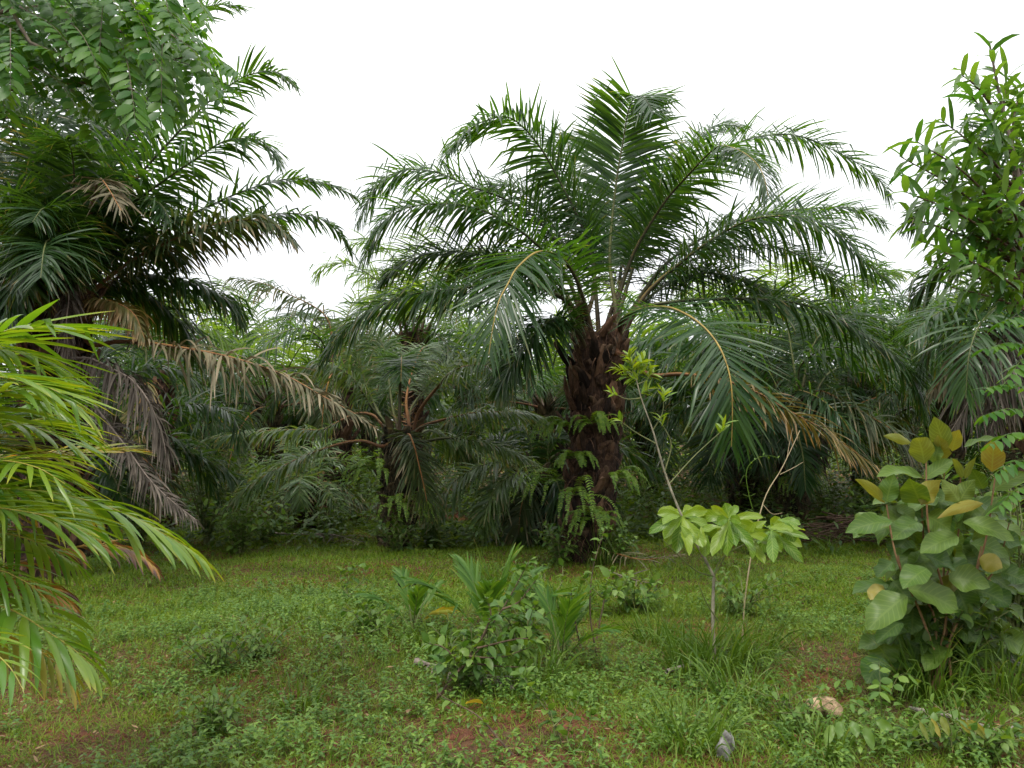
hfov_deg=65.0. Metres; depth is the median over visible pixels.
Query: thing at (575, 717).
weed
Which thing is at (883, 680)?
tree seedling
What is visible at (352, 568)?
weed
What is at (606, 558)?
grass tuft
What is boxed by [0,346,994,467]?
distant woods
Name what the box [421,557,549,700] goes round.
weed
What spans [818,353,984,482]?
oil palm
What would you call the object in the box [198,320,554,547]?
oil palm
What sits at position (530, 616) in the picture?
weed
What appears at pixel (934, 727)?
tree seedling
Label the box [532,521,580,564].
shrub
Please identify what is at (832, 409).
oil palm
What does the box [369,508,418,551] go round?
shrub
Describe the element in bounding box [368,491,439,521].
fern
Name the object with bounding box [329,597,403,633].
weed
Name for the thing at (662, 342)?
oil palm
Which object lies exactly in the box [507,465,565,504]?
fern
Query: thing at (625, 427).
oil palm
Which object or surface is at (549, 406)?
oil palm
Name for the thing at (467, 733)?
soil crumbs
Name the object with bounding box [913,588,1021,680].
shrub
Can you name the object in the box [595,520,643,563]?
shrub
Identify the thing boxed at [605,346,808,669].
slender sapling
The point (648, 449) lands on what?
oil palm
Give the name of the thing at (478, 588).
palm seedling
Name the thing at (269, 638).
weed
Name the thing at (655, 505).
shrub
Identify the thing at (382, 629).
weed
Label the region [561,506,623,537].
fern
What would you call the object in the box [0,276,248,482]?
oil palm
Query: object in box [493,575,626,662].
palm seedling
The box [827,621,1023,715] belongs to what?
grass tuft
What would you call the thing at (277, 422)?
oil palm
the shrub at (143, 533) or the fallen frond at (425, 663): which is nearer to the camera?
the fallen frond at (425, 663)
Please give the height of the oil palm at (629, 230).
7.302 m
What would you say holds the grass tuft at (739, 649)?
on the ground at (410, 684)
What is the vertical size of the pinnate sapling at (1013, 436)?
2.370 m
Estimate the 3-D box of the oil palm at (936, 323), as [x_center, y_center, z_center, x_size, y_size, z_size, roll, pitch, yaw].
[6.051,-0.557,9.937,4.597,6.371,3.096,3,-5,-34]
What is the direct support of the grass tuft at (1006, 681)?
on the ground at (410, 684)
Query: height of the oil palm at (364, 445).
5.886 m
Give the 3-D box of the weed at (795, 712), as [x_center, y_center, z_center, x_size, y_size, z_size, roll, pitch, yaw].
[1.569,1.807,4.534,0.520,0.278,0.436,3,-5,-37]
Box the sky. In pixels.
[0,0,1023,443]
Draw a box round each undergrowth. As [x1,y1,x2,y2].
[0,445,1023,555]
[1,412,1020,518]
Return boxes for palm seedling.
[354,565,459,628]
[399,541,580,644]
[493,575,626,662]
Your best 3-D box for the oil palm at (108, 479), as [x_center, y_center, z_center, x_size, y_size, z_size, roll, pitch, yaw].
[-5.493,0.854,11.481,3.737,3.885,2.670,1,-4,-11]
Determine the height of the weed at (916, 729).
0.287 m
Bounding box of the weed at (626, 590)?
[603,570,676,612]
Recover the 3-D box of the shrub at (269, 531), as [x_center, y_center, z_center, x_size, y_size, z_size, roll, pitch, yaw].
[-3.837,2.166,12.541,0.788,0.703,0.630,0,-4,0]
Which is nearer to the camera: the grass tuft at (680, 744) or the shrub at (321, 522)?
the grass tuft at (680, 744)
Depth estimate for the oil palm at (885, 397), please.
16.81 m
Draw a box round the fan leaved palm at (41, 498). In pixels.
[0,299,223,709]
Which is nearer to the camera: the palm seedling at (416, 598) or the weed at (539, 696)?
the weed at (539, 696)
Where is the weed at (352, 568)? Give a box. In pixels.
[333,560,370,598]
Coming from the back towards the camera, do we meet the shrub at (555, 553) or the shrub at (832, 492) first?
the shrub at (832, 492)
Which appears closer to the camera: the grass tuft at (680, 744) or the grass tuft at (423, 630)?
the grass tuft at (680, 744)
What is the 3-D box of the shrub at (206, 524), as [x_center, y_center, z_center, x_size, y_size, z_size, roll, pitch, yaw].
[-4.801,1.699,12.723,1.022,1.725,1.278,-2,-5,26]
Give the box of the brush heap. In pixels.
[798,511,889,547]
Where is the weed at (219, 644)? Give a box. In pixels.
[167,615,270,674]
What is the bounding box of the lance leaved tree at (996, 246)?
[882,32,1023,328]
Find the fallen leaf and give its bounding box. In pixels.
[465,699,482,703]
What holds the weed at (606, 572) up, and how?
on the ground at (410, 684)
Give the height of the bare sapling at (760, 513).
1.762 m
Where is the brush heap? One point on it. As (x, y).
(828, 527)
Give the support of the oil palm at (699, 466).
on the ground at (410, 684)
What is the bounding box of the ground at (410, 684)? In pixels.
[0,444,1023,767]
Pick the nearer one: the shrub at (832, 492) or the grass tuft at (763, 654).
the grass tuft at (763, 654)
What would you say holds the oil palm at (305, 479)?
on the ground at (410, 684)
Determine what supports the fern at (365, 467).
attached to the oil palm at (398, 446)
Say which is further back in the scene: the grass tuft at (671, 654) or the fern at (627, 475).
the fern at (627, 475)
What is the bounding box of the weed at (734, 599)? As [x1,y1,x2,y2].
[697,565,794,616]
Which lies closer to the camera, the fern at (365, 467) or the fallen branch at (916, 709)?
the fallen branch at (916, 709)
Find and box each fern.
[339,457,388,486]
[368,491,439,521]
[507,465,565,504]
[529,416,570,442]
[553,450,598,470]
[558,475,622,525]
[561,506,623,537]
[568,411,624,434]
[608,466,652,495]
[768,469,829,495]
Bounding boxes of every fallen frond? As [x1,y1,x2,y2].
[275,530,369,546]
[414,658,519,689]
[598,545,684,568]
[609,569,660,587]
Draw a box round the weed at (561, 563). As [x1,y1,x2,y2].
[490,556,568,614]
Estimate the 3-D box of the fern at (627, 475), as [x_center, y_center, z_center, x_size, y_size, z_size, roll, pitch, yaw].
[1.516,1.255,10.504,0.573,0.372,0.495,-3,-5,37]
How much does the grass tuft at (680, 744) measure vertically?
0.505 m
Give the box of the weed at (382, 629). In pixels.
[315,603,392,683]
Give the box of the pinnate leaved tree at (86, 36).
[0,0,245,154]
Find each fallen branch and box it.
[665,647,728,673]
[909,706,1018,737]
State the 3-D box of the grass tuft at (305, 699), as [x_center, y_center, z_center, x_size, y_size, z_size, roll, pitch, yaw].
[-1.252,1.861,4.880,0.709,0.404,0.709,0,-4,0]
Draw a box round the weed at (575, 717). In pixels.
[559,688,599,752]
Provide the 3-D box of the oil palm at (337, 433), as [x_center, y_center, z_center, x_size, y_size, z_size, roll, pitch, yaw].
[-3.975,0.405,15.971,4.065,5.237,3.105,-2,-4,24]
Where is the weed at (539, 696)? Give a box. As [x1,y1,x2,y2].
[510,666,586,745]
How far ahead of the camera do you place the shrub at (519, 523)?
12.78 m
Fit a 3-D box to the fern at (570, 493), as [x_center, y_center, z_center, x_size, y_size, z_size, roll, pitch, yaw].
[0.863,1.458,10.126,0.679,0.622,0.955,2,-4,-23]
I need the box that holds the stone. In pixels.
[806,696,843,718]
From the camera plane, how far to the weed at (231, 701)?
4.42 m
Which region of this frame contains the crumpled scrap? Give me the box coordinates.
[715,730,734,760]
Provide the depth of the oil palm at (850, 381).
18.07 m
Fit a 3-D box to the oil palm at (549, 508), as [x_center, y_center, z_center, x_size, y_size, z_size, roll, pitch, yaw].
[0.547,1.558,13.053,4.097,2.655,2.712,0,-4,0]
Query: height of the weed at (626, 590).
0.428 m
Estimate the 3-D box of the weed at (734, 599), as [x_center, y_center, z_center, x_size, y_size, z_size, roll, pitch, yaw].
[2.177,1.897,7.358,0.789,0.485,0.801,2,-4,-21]
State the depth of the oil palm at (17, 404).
22.75 m
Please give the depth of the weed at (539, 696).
4.15 m
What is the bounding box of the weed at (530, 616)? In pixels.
[475,593,563,667]
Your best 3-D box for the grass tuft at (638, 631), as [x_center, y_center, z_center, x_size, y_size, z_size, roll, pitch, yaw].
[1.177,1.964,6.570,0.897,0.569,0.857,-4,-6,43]
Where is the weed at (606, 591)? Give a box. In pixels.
[563,525,616,660]
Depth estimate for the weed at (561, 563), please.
7.32 m
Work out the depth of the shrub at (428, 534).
12.41 m
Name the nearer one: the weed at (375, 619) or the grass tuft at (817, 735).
the grass tuft at (817, 735)
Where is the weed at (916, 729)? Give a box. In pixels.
[850,699,968,752]
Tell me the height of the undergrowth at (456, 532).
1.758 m
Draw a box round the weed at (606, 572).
[579,565,635,613]
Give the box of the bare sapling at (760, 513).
[740,428,802,638]
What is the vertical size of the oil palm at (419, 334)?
7.056 m
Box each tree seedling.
[817,661,922,718]
[824,719,892,765]
[919,716,990,762]
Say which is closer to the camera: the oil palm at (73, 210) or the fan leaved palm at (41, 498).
the fan leaved palm at (41, 498)
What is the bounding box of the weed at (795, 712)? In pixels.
[734,674,842,725]
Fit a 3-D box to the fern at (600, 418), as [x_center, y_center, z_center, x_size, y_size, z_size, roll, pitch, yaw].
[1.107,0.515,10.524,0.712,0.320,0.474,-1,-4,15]
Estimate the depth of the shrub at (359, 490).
14.79 m
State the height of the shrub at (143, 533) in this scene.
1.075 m
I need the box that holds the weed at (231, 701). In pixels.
[170,677,246,738]
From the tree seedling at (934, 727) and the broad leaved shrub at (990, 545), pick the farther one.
the broad leaved shrub at (990, 545)
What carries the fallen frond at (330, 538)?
on the ground at (410, 684)
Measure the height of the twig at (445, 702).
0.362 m
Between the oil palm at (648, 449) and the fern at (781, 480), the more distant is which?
the oil palm at (648, 449)
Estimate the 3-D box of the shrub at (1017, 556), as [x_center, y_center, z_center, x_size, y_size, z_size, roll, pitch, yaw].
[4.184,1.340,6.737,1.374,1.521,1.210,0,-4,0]
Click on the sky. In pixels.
(397, 76)
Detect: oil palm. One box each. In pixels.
[0,0,381,578]
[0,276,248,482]
[0,316,122,477]
[1,323,262,557]
[86,297,261,528]
[102,279,320,495]
[120,272,400,505]
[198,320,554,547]
[219,354,385,472]
[224,276,415,520]
[240,437,382,532]
[269,311,457,489]
[308,210,513,519]
[313,54,937,563]
[345,291,564,499]
[408,269,673,491]
[416,400,664,547]
[501,346,687,471]
[533,273,753,504]
[622,312,818,491]
[623,318,821,520]
[624,257,968,513]
[676,277,947,530]
[737,248,1018,510]
[773,262,1023,490]
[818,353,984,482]
[874,305,1023,494]
[880,117,1023,563]
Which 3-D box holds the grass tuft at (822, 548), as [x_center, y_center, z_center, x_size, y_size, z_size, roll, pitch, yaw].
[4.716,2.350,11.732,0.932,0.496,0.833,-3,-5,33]
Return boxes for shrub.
[121,486,163,544]
[179,437,257,544]
[202,495,274,553]
[246,499,293,543]
[304,496,347,537]
[324,458,380,525]
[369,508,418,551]
[411,518,450,545]
[495,504,544,544]
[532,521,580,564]
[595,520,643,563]
[627,483,690,534]
[745,510,795,541]
[810,476,861,522]
[845,417,1023,694]
[849,470,917,515]
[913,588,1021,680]
[940,463,1023,632]
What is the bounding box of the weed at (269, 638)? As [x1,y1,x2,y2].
[205,608,311,658]
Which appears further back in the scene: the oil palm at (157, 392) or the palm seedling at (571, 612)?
the oil palm at (157, 392)
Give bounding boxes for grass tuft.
[250,660,347,719]
[388,608,466,655]
[460,538,525,587]
[469,618,599,693]
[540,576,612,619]
[561,514,652,568]
[594,592,702,649]
[605,659,776,767]
[609,589,780,688]
[636,586,804,685]
[669,635,802,713]
[695,585,822,669]
[752,681,886,767]
[802,532,859,555]
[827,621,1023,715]
[885,672,1023,767]
[906,616,1023,707]
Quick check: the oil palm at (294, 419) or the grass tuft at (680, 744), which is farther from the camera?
the oil palm at (294, 419)
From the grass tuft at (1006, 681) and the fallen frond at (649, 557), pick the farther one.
the fallen frond at (649, 557)
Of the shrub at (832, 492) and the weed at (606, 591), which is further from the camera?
the shrub at (832, 492)
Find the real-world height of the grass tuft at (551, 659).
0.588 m
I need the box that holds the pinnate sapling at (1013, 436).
[970,316,1023,516]
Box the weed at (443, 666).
[420,611,512,693]
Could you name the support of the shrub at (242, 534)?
on the ground at (410, 684)
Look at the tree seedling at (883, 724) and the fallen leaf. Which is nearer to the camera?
the tree seedling at (883, 724)
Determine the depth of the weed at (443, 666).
5.02 m
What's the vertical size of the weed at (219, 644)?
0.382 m
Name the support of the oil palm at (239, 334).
on the ground at (410, 684)
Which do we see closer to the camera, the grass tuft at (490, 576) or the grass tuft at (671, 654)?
the grass tuft at (671, 654)
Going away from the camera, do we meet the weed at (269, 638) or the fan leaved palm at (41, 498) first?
the fan leaved palm at (41, 498)
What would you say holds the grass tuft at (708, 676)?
on the ground at (410, 684)
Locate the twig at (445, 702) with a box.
[429,676,513,754]
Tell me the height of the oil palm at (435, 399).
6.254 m
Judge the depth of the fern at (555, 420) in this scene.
10.51 m
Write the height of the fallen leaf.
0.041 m
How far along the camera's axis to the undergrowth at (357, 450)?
20.32 m
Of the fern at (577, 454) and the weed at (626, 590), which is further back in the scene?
the fern at (577, 454)
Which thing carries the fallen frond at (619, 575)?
on the ground at (410, 684)
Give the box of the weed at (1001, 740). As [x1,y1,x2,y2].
[912,688,1023,764]
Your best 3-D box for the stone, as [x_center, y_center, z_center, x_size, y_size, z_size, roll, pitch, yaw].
[1.859,1.938,4.784,0.236,0.152,0.146,0,-4,0]
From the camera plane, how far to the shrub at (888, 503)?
13.34 m
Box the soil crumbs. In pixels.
[8,640,906,767]
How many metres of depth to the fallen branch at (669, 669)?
5.51 m
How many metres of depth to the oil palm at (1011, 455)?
20.75 m
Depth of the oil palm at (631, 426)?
24.67 m
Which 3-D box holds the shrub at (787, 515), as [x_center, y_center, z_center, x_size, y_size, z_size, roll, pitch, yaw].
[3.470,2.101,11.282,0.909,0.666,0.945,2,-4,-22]
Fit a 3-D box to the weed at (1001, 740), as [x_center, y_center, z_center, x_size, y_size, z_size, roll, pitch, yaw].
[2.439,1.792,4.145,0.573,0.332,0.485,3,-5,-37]
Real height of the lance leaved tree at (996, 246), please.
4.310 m
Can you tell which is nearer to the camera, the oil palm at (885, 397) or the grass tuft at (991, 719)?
the grass tuft at (991, 719)

